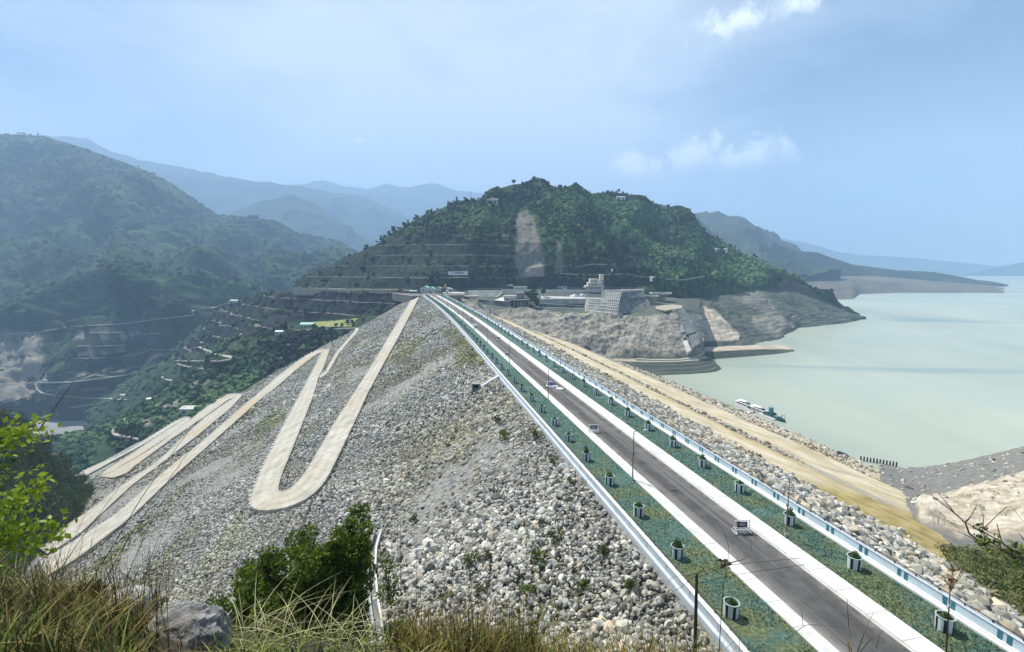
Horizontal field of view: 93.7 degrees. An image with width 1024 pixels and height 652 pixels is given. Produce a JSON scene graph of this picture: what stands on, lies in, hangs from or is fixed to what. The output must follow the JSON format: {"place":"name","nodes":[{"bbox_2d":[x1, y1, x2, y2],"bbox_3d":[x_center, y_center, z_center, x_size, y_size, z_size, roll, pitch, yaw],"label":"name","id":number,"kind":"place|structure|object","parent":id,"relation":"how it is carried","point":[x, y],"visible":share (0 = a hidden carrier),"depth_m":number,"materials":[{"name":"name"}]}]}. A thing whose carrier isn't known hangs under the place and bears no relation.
{"place":"outdoors","nodes":[
{"label":"outdoors","id":0,"kind":"place"},
{"bbox_2d":[0,410,87,581],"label":"slope","id":1,"kind":"structure","parent":0,"point":[29,475],"depth_m":197.35,"materials":[{"name":"green plant"}]},
{"bbox_2d":[32,433,57,450],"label":"bush","id":2,"kind":"object","parent":1,"relation":"on","point":[46,444],"visible":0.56,"depth_m":225.35,"materials":[{"name":"green plant"}]},
{"bbox_2d":[0,405,101,579],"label":"thicket","id":3,"kind":"object","parent":1,"relation":"on","point":[72,497],"visible":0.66,"depth_m":204.79,"materials":[{"name":"green plant"}]},
{"bbox_2d":[30,421,84,449],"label":"apron","id":4,"kind":"object","parent":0,"point":[69,426],"visible":0.14,"depth_m":869.41,"materials":[{"name":"grey concrete"}]},
{"bbox_2d":[31,384,124,399],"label":"road","id":5,"kind":"structure","parent":0,"point":[38,389],"depth_m":925.58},
{"bbox_2d":[0,359,162,457],"bbox_3d":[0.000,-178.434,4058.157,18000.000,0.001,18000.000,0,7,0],"label":"ground","id":6,"kind":"structure","parent":0,"point":[62,409],"depth_m":1066.59,"materials":[{"name":"soil"}]},
{"bbox_2d":[65,429,101,470],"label":"knoll","id":7,"kind":"structure","parent":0,"point":[79,443],"depth_m":559.06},
{"bbox_2d":[54,426,111,474],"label":"knoll scrub","id":8,"kind":"object","parent":7,"relation":"on","point":[72,440],"visible":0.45,"depth_m":523.57,"materials":[{"name":"green plant"}]},
{"bbox_2d":[26,365,155,383],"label":"road","id":9,"kind":"structure","parent":0,"point":[89,379],"depth_m":923.79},
{"bbox_2d":[0,310,194,334],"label":"road","id":10,"kind":"structure","parent":0,"point":[104,324],"depth_m":1021.08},
{"bbox_2d":[83,418,190,475],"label":"road","id":11,"kind":"structure","parent":0,"point":[91,470],"depth_m":345.93,"materials":[{"name":"concrete"}]},
{"bbox_2d":[41,395,241,554],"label":"road","id":12,"kind":"structure","parent":0,"point":[193,433],"depth_m":226.27,"materials":[{"name":"concrete"}]},
{"bbox_2d":[100,419,188,475],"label":"road","id":13,"kind":"structure","parent":0,"point":[150,444],"depth_m":324.07,"materials":[{"name":"concrete"}]},
{"bbox_2d":[100,394,241,478],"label":"road","id":14,"kind":"structure","parent":0,"point":[122,470],"depth_m":314.59,"materials":[{"name":"concrete"}]},
{"bbox_2d":[0,134,358,414],"bbox_3d":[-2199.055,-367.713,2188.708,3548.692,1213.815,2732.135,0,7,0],"label":"mountain","id":15,"kind":"structure","parent":0,"point":[157,339],"depth_m":1427.30,"materials":[{"name":"green plant"}]},
{"bbox_2d":[0,134,358,386],"bbox_3d":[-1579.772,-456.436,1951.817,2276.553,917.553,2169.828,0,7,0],"label":"mountain scrub","id":16,"kind":"object","parent":15,"relation":"on","point":[70,329],"visible":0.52,"depth_m":1557.31,"materials":[{"name":"green plant"}]},
{"bbox_2d":[40,349,328,577],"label":"road","id":17,"kind":"structure","parent":0,"point":[109,527],"depth_m":187.90,"materials":[{"name":"concrete"}]},
{"bbox_2d":[44,135,412,244],"bbox_3d":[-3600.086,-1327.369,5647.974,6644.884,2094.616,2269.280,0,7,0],"label":"hills","id":18,"kind":"structure","parent":0,"point":[370,220],"depth_m":5838.29,"materials":[{"name":"plant"}]},
{"bbox_2d":[84,290,409,466],"bbox_3d":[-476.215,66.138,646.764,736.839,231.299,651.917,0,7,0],"label":"abutment slope","id":19,"kind":"structure","parent":0,"point":[359,307],"depth_m":647.31,"materials":[{"name":"green plant"}]},
{"bbox_2d":[179,405,198,416],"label":"hut","id":20,"kind":"object","parent":19,"relation":"on","point":[184,409],"visible":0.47,"depth_m":425.16,"materials":[{"name":"concrete"}]},
{"bbox_2d":[83,288,402,464],"bbox_3d":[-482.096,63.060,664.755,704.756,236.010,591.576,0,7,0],"label":"abutment scrub","id":21,"kind":"object","parent":19,"relation":"on","point":[232,383],"visible":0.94,"depth_m":523.28,"materials":[{"name":"green plant"}]},
{"bbox_2d":[226,194,373,251],"bbox_3d":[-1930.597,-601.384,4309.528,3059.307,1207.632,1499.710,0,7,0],"label":"hills","id":22,"kind":"structure","parent":0,"point":[295,213],"depth_m":4244.52,"materials":[{"name":"plant"}]},
{"bbox_2d":[6,553,608,651],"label":"pale grass","id":23,"kind":"structure","parent":0,"point":[243,627],"depth_m":9.00,"materials":[{"name":"plant"}]},
{"bbox_2d":[249,297,418,514],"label":"road","id":24,"kind":"structure","parent":0,"point":[267,496],"depth_m":152.78,"materials":[{"name":"concrete"}]},
{"bbox_2d":[160,300,410,429],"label":"guard stone row","id":25,"kind":"object","parent":24,"relation":"on","point":[296,361],"visible":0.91,"depth_m":406.24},
{"bbox_2d":[315,318,357,326],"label":"lawn","id":26,"kind":"structure","parent":0,"point":[325,323],"depth_m":606.58,"materials":[{"name":"green plant"}]},
{"bbox_2d":[319,328,358,377],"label":"road","id":27,"kind":"structure","parent":0,"point":[331,364],"depth_m":367.99,"materials":[{"name":"concrete"}]},
{"bbox_2d":[293,289,409,294],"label":"road","id":28,"kind":"structure","parent":0,"point":[314,291],"depth_m":645.86,"materials":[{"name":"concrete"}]},
{"bbox_2d":[0,555,748,651],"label":"hillside","id":29,"kind":"structure","parent":0,"point":[183,648],"depth_m":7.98,"materials":[{"name":"green plant"}]},
{"bbox_2d":[0,447,39,488],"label":"leafy branch","id":30,"kind":"object","parent":29,"relation":"on","point":[4,468],"visible":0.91,"depth_m":7.41,"materials":[{"name":"green plant"}]},
{"bbox_2d":[0,463,57,531],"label":"leafy branch","id":31,"kind":"object","parent":29,"relation":"on","point":[17,497],"visible":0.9,"depth_m":6.81,"materials":[{"name":"green plant"}]},
{"bbox_2d":[0,411,62,458],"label":"leafy branch","id":32,"kind":"object","parent":29,"relation":"on","point":[6,435],"visible":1,"depth_m":6.70,"materials":[{"name":"green plant"}]},
{"bbox_2d":[0,497,79,574],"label":"leafy branch","id":33,"kind":"object","parent":29,"relation":"on","point":[10,539],"visible":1,"depth_m":6.37,"materials":[{"name":"green plant"}]},
{"bbox_2d":[64,579,107,611],"bbox_3d":[-8.659,5.738,9.793,0.852,0.987,0.829,0,7,0],"label":"bush","id":34,"kind":"object","parent":29,"relation":"on","point":[96,585],"visible":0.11,"depth_m":9.86,"materials":[{"name":"green plant"}]},
{"bbox_2d":[104,585,155,619],"bbox_3d":[-7.765,5.672,9.749,0.875,0.652,0.733,0,7,0],"label":"boulder","id":35,"kind":"object","parent":29,"relation":"on","point":[138,588],"visible":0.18,"depth_m":9.71,"materials":[{"name":"grey stone"}]},
{"bbox_2d":[88,422,195,583],"bbox_3d":[-7.899,3.952,10.050,2.925,4.065,0.024,0,7,0],"label":"dry stalk","id":36,"kind":"object","parent":29,"relation":"on","point":[134,509],"visible":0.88,"depth_m":10.04,"materials":[{"name":"brown plant"}]},
{"bbox_2d":[106,432,207,578],"bbox_3d":[-7.596,4.023,10.059,2.738,3.734,0.020,0,7,0],"label":"dry stalk","id":37,"kind":"object","parent":29,"relation":"on","point":[151,504],"visible":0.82,"depth_m":10.03,"materials":[{"name":"brown plant"}]},
{"bbox_2d":[144,600,232,649],"bbox_3d":[-5.507,5.519,8.132,1.466,1.630,1.271,0,7,0],"label":"boulder","id":38,"kind":"object","parent":29,"relation":"on","point":[214,617],"visible":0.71,"depth_m":7.94,"materials":[{"name":"grey stone"}]},
{"bbox_2d":[205,503,377,642],"bbox_3d":[-10.250,12.879,22.319,7.677,7.780,7.176,-3,8,-25],"label":"shrub","id":39,"kind":"object","parent":29,"relation":"on","point":[345,559],"visible":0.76,"depth_m":22.07,"materials":[{"name":"green plant"}]},
{"bbox_2d":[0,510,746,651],"bbox_3d":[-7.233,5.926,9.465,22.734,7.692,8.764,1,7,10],"label":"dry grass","id":40,"kind":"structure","parent":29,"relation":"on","point":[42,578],"depth_m":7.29,"materials":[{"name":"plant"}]},
{"bbox_2d":[375,549,400,608],"bbox_3d":[-7.263,14.757,28.008,1.496,3.527,1.291,-3,8,-26],"label":"bush","id":41,"kind":"object","parent":29,"relation":"on","point":[391,588],"visible":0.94,"depth_m":27.94,"materials":[{"name":"green plant"}]},
{"bbox_2d":[382,615,427,643],"bbox_3d":[-3.197,9.413,14.274,1.389,1.268,1.104,0,7,0],"label":"bush","id":42,"kind":"object","parent":29,"relation":"on","point":[385,628],"visible":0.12,"depth_m":14.33,"materials":[{"name":"green plant"}]},
{"bbox_2d":[601,573,696,651],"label":"bare shrub","id":43,"kind":"object","parent":29,"relation":"on","point":[639,620],"visible":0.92,"depth_m":7.01,"materials":[{"name":"brown plant"}]},
{"bbox_2d":[697,527,750,649],"bbox_3d":[3.198,4.084,7.015,1.011,2.839,0.539,-3,8,-24],"label":"bare shrub","id":44,"kind":"object","parent":29,"relation":"on","point":[726,562],"visible":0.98,"depth_m":6.95,"materials":[{"name":"brown plant"}]},
{"bbox_2d":[656,558,800,651],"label":"fence post","id":45,"kind":"object","parent":29,"relation":"on","point":[695,608],"visible":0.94,"depth_m":7.56,"materials":[{"name":"metal"}]},
{"bbox_2d":[786,601,883,651],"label":"bare shrub","id":46,"kind":"object","parent":29,"relation":"on","point":[849,648],"visible":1,"depth_m":6.99,"materials":[{"name":"brown plant"}]},
{"bbox_2d":[935,541,976,651],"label":"bare shrub","id":47,"kind":"object","parent":29,"relation":"on","point":[952,569],"visible":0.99,"depth_m":6.96,"materials":[{"name":"brown plant"}]},
{"bbox_2d":[294,180,483,220],"bbox_3d":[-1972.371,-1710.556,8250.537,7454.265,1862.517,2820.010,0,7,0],"label":"hills","id":48,"kind":"structure","parent":0,"point":[411,202],"depth_m":8730.96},
{"bbox_2d":[392,291,463,302],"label":"yard","id":49,"kind":"structure","parent":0,"point":[404,297],"depth_m":557.79,"materials":[{"name":"concrete"}]},
{"bbox_2d":[23,296,1000,651],"bbox_3d":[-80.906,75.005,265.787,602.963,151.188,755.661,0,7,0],"label":"embankment dam","id":50,"kind":"structure","parent":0,"point":[885,504],"depth_m":128.24,"materials":[{"name":"grey stone"}]},
{"bbox_2d":[16,296,718,651],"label":"riprap","id":51,"kind":"object","parent":50,"relation":"on","point":[378,480],"visible":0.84,"depth_m":99.97,"materials":[{"name":"grey stone"}]},
{"bbox_2d":[462,549,479,567],"bbox_3d":[-5.483,30.709,63.748,2.601,2.294,1.826,0,7,0],"label":"weed clump","id":52,"kind":"object","parent":51,"relation":"on","point":[468,559],"visible":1,"depth_m":63.52,"materials":[{"name":"green plant"}]},
{"bbox_2d":[531,547,547,566],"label":"weed clump","id":53,"kind":"object","parent":51,"relation":"on","point":[535,553],"visible":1,"depth_m":58.48,"materials":[{"name":"green plant"}]},
{"bbox_2d":[546,526,563,543],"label":"weed clump","id":54,"kind":"object","parent":51,"relation":"on","point":[556,537],"visible":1,"depth_m":60.64,"materials":[{"name":"green plant"}]},
{"bbox_2d":[367,529,383,635],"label":"gutter","id":55,"kind":"object","parent":50,"relation":"on","point":[375,538],"visible":0.57,"depth_m":65.40,"materials":[{"name":"concrete"}]},
{"bbox_2d":[518,582,538,593],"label":"weed clump","id":56,"kind":"object","parent":50,"relation":"on","point":[527,588],"visible":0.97,"depth_m":53.78,"materials":[{"name":"green plant"}]},
{"bbox_2d":[423,295,752,651],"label":"parapet wall","id":57,"kind":"structure","parent":50,"relation":"on","point":[708,619],"depth_m":55.08,"materials":[{"name":"white paint"}]},
{"bbox_2d":[426,296,817,651],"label":"verge","id":58,"kind":"structure","parent":50,"relation":"on","point":[773,638],"depth_m":54.42,"materials":[{"name":"green plant"}]},
{"bbox_2d":[582,446,590,460],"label":"planter","id":59,"kind":"object","parent":58,"relation":"on","point":[586,454],"visible":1,"depth_m":77.37,"materials":[{"name":"black paint"}]},
{"bbox_2d":[605,472,614,485],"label":"planter","id":60,"kind":"object","parent":58,"relation":"on","point":[609,478],"visible":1,"depth_m":68.63,"materials":[{"name":"black paint"}]},
{"bbox_2d":[633,501,644,517],"bbox_3d":[15.945,22.873,60.363,1.400,1.888,1.400,0,7,2],"label":"planter","id":61,"kind":"object","parent":58,"relation":"on","point":[638,508],"visible":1,"depth_m":60.00,"materials":[{"name":"black paint"}]},
{"bbox_2d":[671,537,683,559],"bbox_3d":[17.802,23.734,51.648,1.400,2.284,1.400,1,7,12],"label":"planter","id":62,"kind":"object","parent":58,"relation":"on","point":[677,548],"visible":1,"depth_m":51.29,"materials":[{"name":"black paint"}]},
{"bbox_2d":[723,596,739,619],"bbox_3d":[19.651,25.055,42.987,1.400,1.753,1.400,-2,7,-17],"label":"planter","id":63,"kind":"object","parent":58,"relation":"on","point":[731,606],"visible":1,"depth_m":42.65,"materials":[{"name":"black paint"}]},
{"bbox_2d":[625,578,637,588],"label":"weed clump","id":64,"kind":"object","parent":50,"relation":"on","point":[631,583],"visible":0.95,"depth_m":48.77,"materials":[{"name":"green plant"}]},
{"bbox_2d":[488,314,912,542],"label":"track edge rocks","id":65,"kind":"object","parent":50,"relation":"on","point":[810,443],"visible":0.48,"depth_m":219.24,"materials":[{"name":"grey stone"}]},
{"bbox_2d":[439,295,1004,651],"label":"verge","id":66,"kind":"structure","parent":50,"relation":"on","point":[761,513],"depth_m":55.02,"materials":[{"name":"green plant"}]},
{"bbox_2d":[698,453,706,467],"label":"planter","id":67,"kind":"object","parent":66,"relation":"on","point":[702,460],"visible":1,"depth_m":74.83,"materials":[{"name":"black paint"}]},
{"bbox_2d":[735,480,745,492],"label":"planter","id":68,"kind":"object","parent":66,"relation":"on","point":[740,486],"visible":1,"depth_m":66.35,"materials":[{"name":"black paint"}]},
{"bbox_2d":[778,478,789,536],"bbox_3d":[31.042,20.863,55.059,1.662,7.181,0.266,-1,7,-12],"label":"street lamp","id":69,"kind":"object","parent":66,"relation":"on","point":[787,505],"visible":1,"depth_m":55.15,"materials":[{"name":"grey metal"}]},
{"bbox_2d":[783,506,795,525],"bbox_3d":[33.701,22.936,58.260,1.400,2.270,1.400,-1,7,-12],"label":"planter","id":70,"kind":"object","parent":66,"relation":"on","point":[791,520],"visible":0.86,"depth_m":57.93,"materials":[{"name":"black paint"}]},
{"bbox_2d":[847,550,862,570],"bbox_3d":[35.531,24.166,49.790,1.400,1.874,1.400,-3,8,-22],"label":"planter","id":71,"kind":"object","parent":66,"relation":"on","point":[854,560],"visible":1,"depth_m":49.47,"materials":[{"name":"black paint"}]},
{"bbox_2d":[934,610,956,634],"bbox_3d":[37.239,25.263,41.278,1.400,1.753,1.400,-6,9,-41],"label":"planter","id":72,"kind":"object","parent":66,"relation":"on","point":[940,623],"visible":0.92,"depth_m":41.03,"materials":[{"name":"black paint"}]},
{"bbox_2d":[443,294,1023,651],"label":"parapet wall","id":73,"kind":"structure","parent":50,"relation":"on","point":[1002,638],"depth_m":53.82,"materials":[{"name":"white paint"}]},
{"bbox_2d":[472,307,1023,638],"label":"lakeside riprap","id":74,"kind":"object","parent":50,"relation":"on","point":[907,553],"visible":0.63,"depth_m":78.73,"materials":[{"name":"grey stone"}]},
{"bbox_2d":[0,0,1023,265],"label":"sky","id":75,"kind":"structure","parent":0,"point":[895,128],"materials":[{"name":"blue"}]},
{"bbox_2d":[293,177,859,314],"bbox_3d":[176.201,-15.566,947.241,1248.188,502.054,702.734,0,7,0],"label":"hill","id":76,"kind":"structure","parent":0,"point":[532,264],"depth_m":702.77,"materials":[{"name":"green plant"}]},
{"bbox_2d":[296,176,833,293],"bbox_3d":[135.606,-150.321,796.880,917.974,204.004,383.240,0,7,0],"label":"hillside scrub","id":77,"kind":"object","parent":76,"relation":"on","point":[568,213],"visible":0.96,"depth_m":761.56,"materials":[{"name":"green plant"}]},
{"bbox_2d":[583,274,603,289],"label":"tower building","id":78,"kind":"structure","parent":76,"relation":"on","point":[593,284],"depth_m":638.81,"materials":[{"name":"beige paint"}]},
{"bbox_2d":[460,291,721,375],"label":"cliff","id":79,"kind":"structure","parent":0,"point":[647,333],"depth_m":470.87,"materials":[{"name":"grey stone"}]},
{"bbox_2d":[468,290,502,296],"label":"retaining wall","id":80,"kind":"structure","parent":79,"relation":"on","point":[488,293],"depth_m":612.33,"materials":[{"name":"concrete"}]},
{"bbox_2d":[478,299,510,306],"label":"retaining wall","id":81,"kind":"structure","parent":79,"relation":"on","point":[507,303],"depth_m":568.01,"materials":[{"name":"concrete"}]},
{"bbox_2d":[510,299,529,306],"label":"spillway gate block","id":82,"kind":"structure","parent":79,"relation":"on","point":[520,302],"depth_m":560.65,"materials":[{"name":"concrete"}]},
{"bbox_2d":[503,290,605,291],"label":"long wall","id":83,"kind":"structure","parent":79,"relation":"on","point":[561,290],"depth_m":638.97,"materials":[{"name":"concrete"}]},
{"bbox_2d":[539,303,584,307],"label":"retaining wall","id":84,"kind":"structure","parent":79,"relation":"on","point":[563,305],"depth_m":551.40,"materials":[{"name":"concrete"}]},
{"bbox_2d":[539,298,585,303],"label":"retaining wall","id":85,"kind":"structure","parent":79,"relation":"on","point":[564,300],"depth_m":558.03,"materials":[{"name":"concrete"}]},
{"bbox_2d":[584,289,651,313],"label":"buttress","id":86,"kind":"structure","parent":79,"relation":"on","point":[623,301],"depth_m":530.54,"materials":[{"name":"concrete"}]},
{"bbox_2d":[649,292,671,301],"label":"shaft spillway","id":87,"kind":"object","parent":79,"relation":"on","point":[662,297],"visible":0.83,"depth_m":586.52,"materials":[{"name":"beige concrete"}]},
{"bbox_2d":[656,304,681,311],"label":"platform","id":88,"kind":"structure","parent":79,"relation":"on","point":[665,308],"depth_m":516.27,"materials":[{"name":"beige concrete"}]},
{"bbox_2d":[672,308,700,354],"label":"concrete chute","id":89,"kind":"object","parent":79,"relation":"on","point":[690,334],"visible":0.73,"depth_m":460.12,"materials":[{"name":"grey concrete"}]},
{"bbox_2d":[561,273,704,279],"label":"road","id":90,"kind":"structure","parent":0,"point":[635,275],"depth_m":696.54,"materials":[{"name":"grey concrete"}]},
{"bbox_2d":[430,295,837,651],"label":"pavement","id":91,"kind":"structure","parent":0,"point":[813,638],"depth_m":55.05,"materials":[{"name":"white concrete"}]},
{"bbox_2d":[636,352,704,360],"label":"road","id":92,"kind":"structure","parent":0,"point":[695,356],"depth_m":429.38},
{"bbox_2d":[433,296,909,651],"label":"road","id":93,"kind":"structure","parent":0,"point":[795,588],"depth_m":54.73,"materials":[{"name":"grey asphalt"}]},
{"bbox_2d":[437,299,839,651],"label":"kerb","id":94,"kind":"structure","parent":93,"relation":"on","point":[699,527],"depth_m":54.70,"materials":[{"name":"concrete"}]},
{"bbox_2d":[443,299,914,651],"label":"kerb","id":95,"kind":"structure","parent":93,"relation":"on","point":[845,600],"depth_m":54.22,"materials":[{"name":"concrete"}]},
{"bbox_2d":[731,520,751,535],"bbox_3d":[27.077,23.573,56.514,1.920,1.548,1.270,-1,7,-6],"label":"car","id":96,"kind":"object","parent":93,"relation":"on","point":[742,524],"visible":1,"depth_m":56.43,"materials":[{"name":"white paint"}]},
{"bbox_2d":[657,204,718,238],"bbox_3d":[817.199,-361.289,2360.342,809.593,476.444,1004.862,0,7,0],"label":"hills","id":97,"kind":"structure","parent":0,"point":[706,228],"depth_m":2335.94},
{"bbox_2d":[436,295,944,651],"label":"pavement","id":98,"kind":"structure","parent":0,"point":[906,634],"depth_m":54.62,"materials":[{"name":"white concrete"}]},
{"bbox_2d":[704,345,794,358],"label":"sand spit","id":99,"kind":"structure","parent":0,"point":[719,352],"depth_m":499.07,"materials":[{"name":"beige sand"}]},
{"bbox_2d":[694,211,841,278],"bbox_3d":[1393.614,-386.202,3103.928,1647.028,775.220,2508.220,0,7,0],"label":"hills","id":100,"kind":"structure","parent":0,"point":[744,235],"depth_m":2649.36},
{"bbox_2d":[682,288,865,346],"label":"shore","id":101,"kind":"structure","parent":0,"point":[746,318],"depth_m":708.24,"materials":[{"name":"grey stone"}]},
{"bbox_2d":[659,276,1023,469],"bbox_3d":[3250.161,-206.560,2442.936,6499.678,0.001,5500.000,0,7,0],"label":"lake","id":102,"kind":"structure","parent":0,"point":[902,380],"depth_m":388.91,"materials":[{"name":"liquid"}]},
{"bbox_2d":[734,403,775,420],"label":"jetty","id":103,"kind":"object","parent":102,"relation":"on","point":[750,411],"visible":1,"depth_m":298.11,"materials":[{"name":"metal"}]},
{"bbox_2d":[763,407,785,422],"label":"tug boat","id":104,"kind":"object","parent":102,"relation":"on","point":[771,413],"visible":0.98,"depth_m":288.61,"materials":[{"name":"metal"}]},
{"bbox_2d":[771,242,1005,284],"bbox_3d":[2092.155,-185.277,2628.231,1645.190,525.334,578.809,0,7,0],"label":"hills","id":105,"kind":"structure","parent":0,"point":[813,260],"depth_m":2420.58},
{"bbox_2d":[781,238,999,275],"bbox_3d":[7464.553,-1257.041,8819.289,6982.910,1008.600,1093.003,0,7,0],"label":"hills","id":106,"kind":"structure","parent":0,"point":[925,265],"depth_m":8737.87,"materials":[{"name":"plant"}]},
{"bbox_2d":[803,276,1004,299],"bbox_3d":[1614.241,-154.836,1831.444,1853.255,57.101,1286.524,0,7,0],"label":"headland","id":107,"kind":"structure","parent":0,"point":[848,287],"depth_m":1789.07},
{"bbox_2d":[879,446,1023,615],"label":"bank","id":108,"kind":"structure","parent":0,"point":[933,517],"depth_m":129.36,"materials":[{"name":"beige stone"}]},
{"bbox_2d":[879,445,1023,515],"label":"bank stones","id":109,"kind":"object","parent":108,"relation":"on","point":[967,494],"visible":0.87,"depth_m":168.37,"materials":[{"name":"grey stone"}]},
{"bbox_2d":[930,494,1023,570],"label":"bare shrub","id":110,"kind":"object","parent":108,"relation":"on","point":[1008,550],"visible":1,"depth_m":6.89,"materials":[{"name":"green plant"}]},
{"bbox_2d":[934,542,1023,613],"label":"bank scrub","id":111,"kind":"object","parent":108,"relation":"on","point":[995,563],"visible":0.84,"depth_m":74.22,"materials":[{"name":"green plant"}]},
{"bbox_2d":[963,262,1023,275],"bbox_3d":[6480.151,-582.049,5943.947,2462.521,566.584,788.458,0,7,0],"label":"hills","id":112,"kind":"structure","parent":0,"point":[1016,269],"depth_m":5772.91,"materials":[{"name":"blue"}]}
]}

